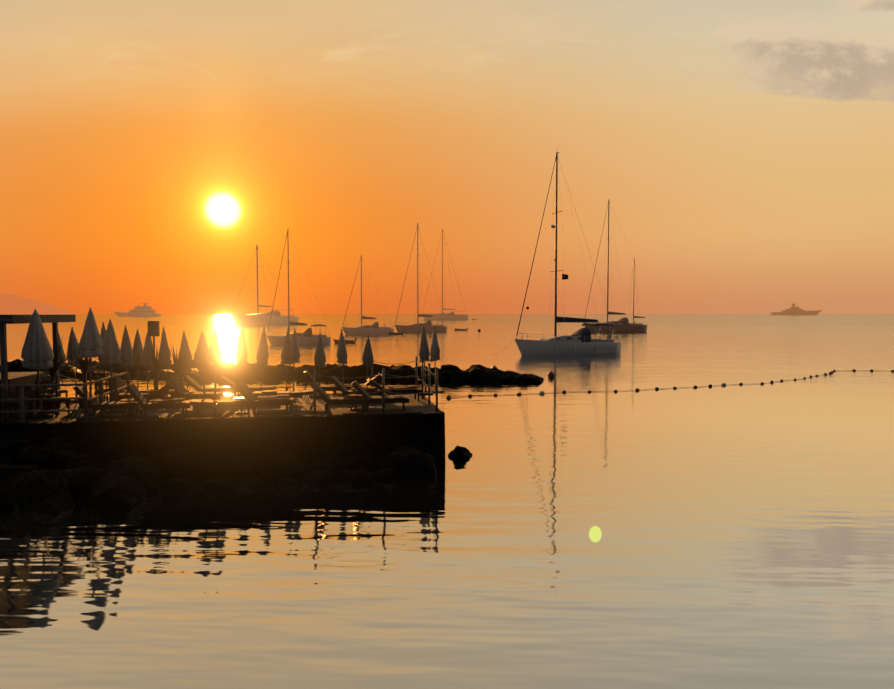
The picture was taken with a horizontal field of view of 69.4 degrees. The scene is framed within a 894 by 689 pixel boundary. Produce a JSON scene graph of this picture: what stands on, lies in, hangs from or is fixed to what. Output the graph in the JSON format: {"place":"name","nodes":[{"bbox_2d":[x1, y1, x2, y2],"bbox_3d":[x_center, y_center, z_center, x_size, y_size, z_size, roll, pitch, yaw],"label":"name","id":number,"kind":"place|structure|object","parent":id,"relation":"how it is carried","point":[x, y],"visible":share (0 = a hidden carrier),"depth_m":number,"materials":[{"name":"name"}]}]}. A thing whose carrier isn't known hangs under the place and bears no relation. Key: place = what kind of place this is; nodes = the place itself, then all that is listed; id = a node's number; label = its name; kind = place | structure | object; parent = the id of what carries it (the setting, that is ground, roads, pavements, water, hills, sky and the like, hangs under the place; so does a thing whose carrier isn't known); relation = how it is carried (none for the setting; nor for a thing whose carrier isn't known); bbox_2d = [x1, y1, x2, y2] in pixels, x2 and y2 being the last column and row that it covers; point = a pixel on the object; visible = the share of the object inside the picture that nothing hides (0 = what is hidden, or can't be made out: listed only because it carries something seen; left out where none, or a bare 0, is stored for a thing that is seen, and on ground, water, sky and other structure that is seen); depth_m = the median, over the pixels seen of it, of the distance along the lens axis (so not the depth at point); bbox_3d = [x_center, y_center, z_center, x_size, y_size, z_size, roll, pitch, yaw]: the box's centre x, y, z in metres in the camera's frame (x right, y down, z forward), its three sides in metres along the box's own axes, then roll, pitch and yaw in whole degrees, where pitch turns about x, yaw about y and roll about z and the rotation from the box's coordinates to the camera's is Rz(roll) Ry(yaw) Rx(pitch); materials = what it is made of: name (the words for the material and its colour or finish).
{"place":"outdoors","nodes":[
{"label":"outdoors","id":0,"kind":"place"},
{"bbox_2d":[0,293,76,313],"bbox_3d":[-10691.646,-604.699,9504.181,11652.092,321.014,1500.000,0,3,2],"label":"headland hill","id":1,"kind":"structure","parent":0,"point":[11,304],"depth_m":8912.29,"materials":[{"name":"orange"}]},
{"bbox_2d":[0,314,893,688],"bbox_3d":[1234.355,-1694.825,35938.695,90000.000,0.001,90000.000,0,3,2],"label":"sea","id":2,"kind":"structure","parent":0,"point":[746,540],"depth_m":12.32,"materials":[{"name":"liquid"}]},
{"bbox_2d":[0,437,164,513],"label":"boulder","id":3,"kind":"object","parent":2,"relation":"in","point":[56,475],"visible":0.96,"depth_m":15.11,"materials":[{"name":"black stone"}]},
{"bbox_2d":[114,300,160,315],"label":"motor yacht","id":4,"kind":"object","parent":2,"relation":"on","point":[144,310],"visible":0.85,"depth_m":1146.23,"materials":[{"name":"white metal"}]},
{"bbox_2d":[0,393,444,463],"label":"stone pier","id":5,"kind":"structure","parent":2,"relation":"in","point":[267,434],"depth_m":17.95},
{"bbox_2d":[0,315,75,420],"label":"pergola","id":6,"kind":"object","parent":5,"relation":"on","point":[12,378],"visible":0.59,"depth_m":18.14,"materials":[{"name":"wood"}]},
{"bbox_2d":[0,372,129,422],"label":"white railing","id":7,"kind":"object","parent":5,"relation":"on","point":[21,399],"visible":0.83,"depth_m":17.10,"materials":[{"name":"paint"}]},
{"bbox_2d":[18,334,201,409],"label":"plants","id":8,"kind":"object","parent":5,"relation":"on","point":[53,371],"visible":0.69,"depth_m":20.10,"materials":[{"name":"green plant"}]},
{"bbox_2d":[21,308,222,420],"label":"closed umbrellas","id":9,"kind":"object","parent":5,"relation":"on","point":[37,352],"visible":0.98,"depth_m":17.85,"materials":[{"name":"fabric"}]},
{"bbox_2d":[148,321,159,400],"bbox_3d":[-9.634,0.560,21.256,0.340,2.665,0.300,0,3,-10],"label":"sign pole","id":10,"kind":"object","parent":5,"relation":"on","point":[153,328],"visible":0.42,"depth_m":21.17,"materials":[{"name":"grey metal"}]},
{"bbox_2d":[2,375,372,421],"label":"tables and chairs","id":11,"kind":"object","parent":5,"relation":"on","point":[47,392],"visible":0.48,"depth_m":18.58,"materials":[{"name":"brown wood"}]},
{"bbox_2d":[69,371,423,418],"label":"sun loungers","id":12,"kind":"object","parent":5,"relation":"on","point":[256,397],"visible":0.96,"depth_m":19.30,"materials":[{"name":"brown wood"}]},
{"bbox_2d":[51,322,444,402],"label":"closed umbrellas","id":13,"kind":"object","parent":5,"relation":"on","point":[290,354],"visible":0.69,"depth_m":22.17,"materials":[{"name":"fabric"}]},
{"bbox_2d":[313,356,437,413],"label":"rope posts","id":14,"kind":"object","parent":5,"relation":"on","point":[383,391],"visible":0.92,"depth_m":18.89,"materials":[{"name":"white paint"}]},
{"bbox_2d":[222,245,298,324],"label":"sailboat","id":15,"kind":"object","parent":2,"relation":"on","point":[259,318],"visible":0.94,"depth_m":256.32,"materials":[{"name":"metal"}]},
{"bbox_2d":[99,445,435,493],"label":"rocks","id":16,"kind":"object","parent":2,"relation":"on","point":[183,470],"depth_m":16.81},
{"bbox_2d":[0,359,543,382],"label":"breakwater rocks","id":17,"kind":"object","parent":2,"relation":"in","point":[473,373],"visible":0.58,"depth_m":43.35,"materials":[{"name":"black stone"}]},
{"bbox_2d":[255,229,330,344],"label":"sailboat","id":18,"kind":"object","parent":2,"relation":"on","point":[306,337],"visible":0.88,"depth_m":91.56,"materials":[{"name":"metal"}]},
{"bbox_2d":[333,338,356,342],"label":"tender","id":19,"kind":"object","parent":2,"relation":"on","point":[346,341],"visible":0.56,"depth_m":95.77,"materials":[{"name":"metal"}]},
{"bbox_2d":[333,255,393,334],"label":"sailboat","id":20,"kind":"object","parent":2,"relation":"on","point":[374,328],"visible":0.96,"depth_m":135.13,"materials":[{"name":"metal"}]},
{"bbox_2d":[389,331,403,334],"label":"tender","id":21,"kind":"object","parent":2,"relation":"on","point":[392,333],"visible":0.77,"depth_m":135.61,"materials":[{"name":"metal"}]},
{"bbox_2d":[394,223,446,332],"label":"sailboat","id":22,"kind":"object","parent":2,"relation":"on","point":[417,327],"visible":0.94,"depth_m":151.37,"materials":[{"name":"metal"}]},
{"bbox_2d":[422,229,467,319],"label":"white sailboat","id":23,"kind":"object","parent":2,"relation":"on","point":[449,316],"visible":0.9,"depth_m":475.82,"materials":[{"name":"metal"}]},
{"bbox_2d":[448,446,471,458],"bbox_3d":[0.409,3.287,19.639,0.793,0.471,0.807,0,3,2],"label":"rock","id":24,"kind":"object","parent":2,"relation":"in","point":[458,452],"visible":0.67,"depth_m":19.40,"materials":[{"name":"black stone"}]},
{"bbox_2d":[478,329,554,376],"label":"buoys","id":25,"kind":"object","parent":2,"relation":"on","point":[551,374],"visible":0.71,"depth_m":44.22,"materials":[{"name":"plastic"}]},
{"bbox_2d":[494,152,620,355],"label":"sailboat","id":26,"kind":"object","parent":2,"relation":"on","point":[580,341],"visible":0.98,"depth_m":68.05,"materials":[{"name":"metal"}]},
{"bbox_2d":[572,200,646,331],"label":"sailboat","id":27,"kind":"object","parent":2,"relation":"on","point":[624,324],"visible":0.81,"depth_m":156.15,"materials":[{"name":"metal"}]},
{"bbox_2d":[446,369,893,397],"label":"buoy line","id":28,"kind":"object","parent":2,"relation":"on","point":[636,389],"visible":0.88,"depth_m":37.18,"materials":[{"name":"plastic"}]},
{"bbox_2d":[770,301,821,314],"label":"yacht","id":29,"kind":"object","parent":2,"relation":"on","point":[794,310],"depth_m":2281.56,"materials":[{"name":"grey metal"}]},
{"bbox_2d":[0,0,893,313],"label":"sky","id":30,"kind":"structure","parent":0,"point":[741,152],"materials":[{"name":"orange"}]},
{"bbox_2d":[589,526,601,541],"bbox_3d":[0.421,0.539,1.834,0.040,0.052,0.001,0,0,2],"label":"lens flare","id":31,"kind":"object","parent":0,"point":[595,534],"visible":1,"depth_m":1.83,"materials":[{"name":"yellow"}]}
]}

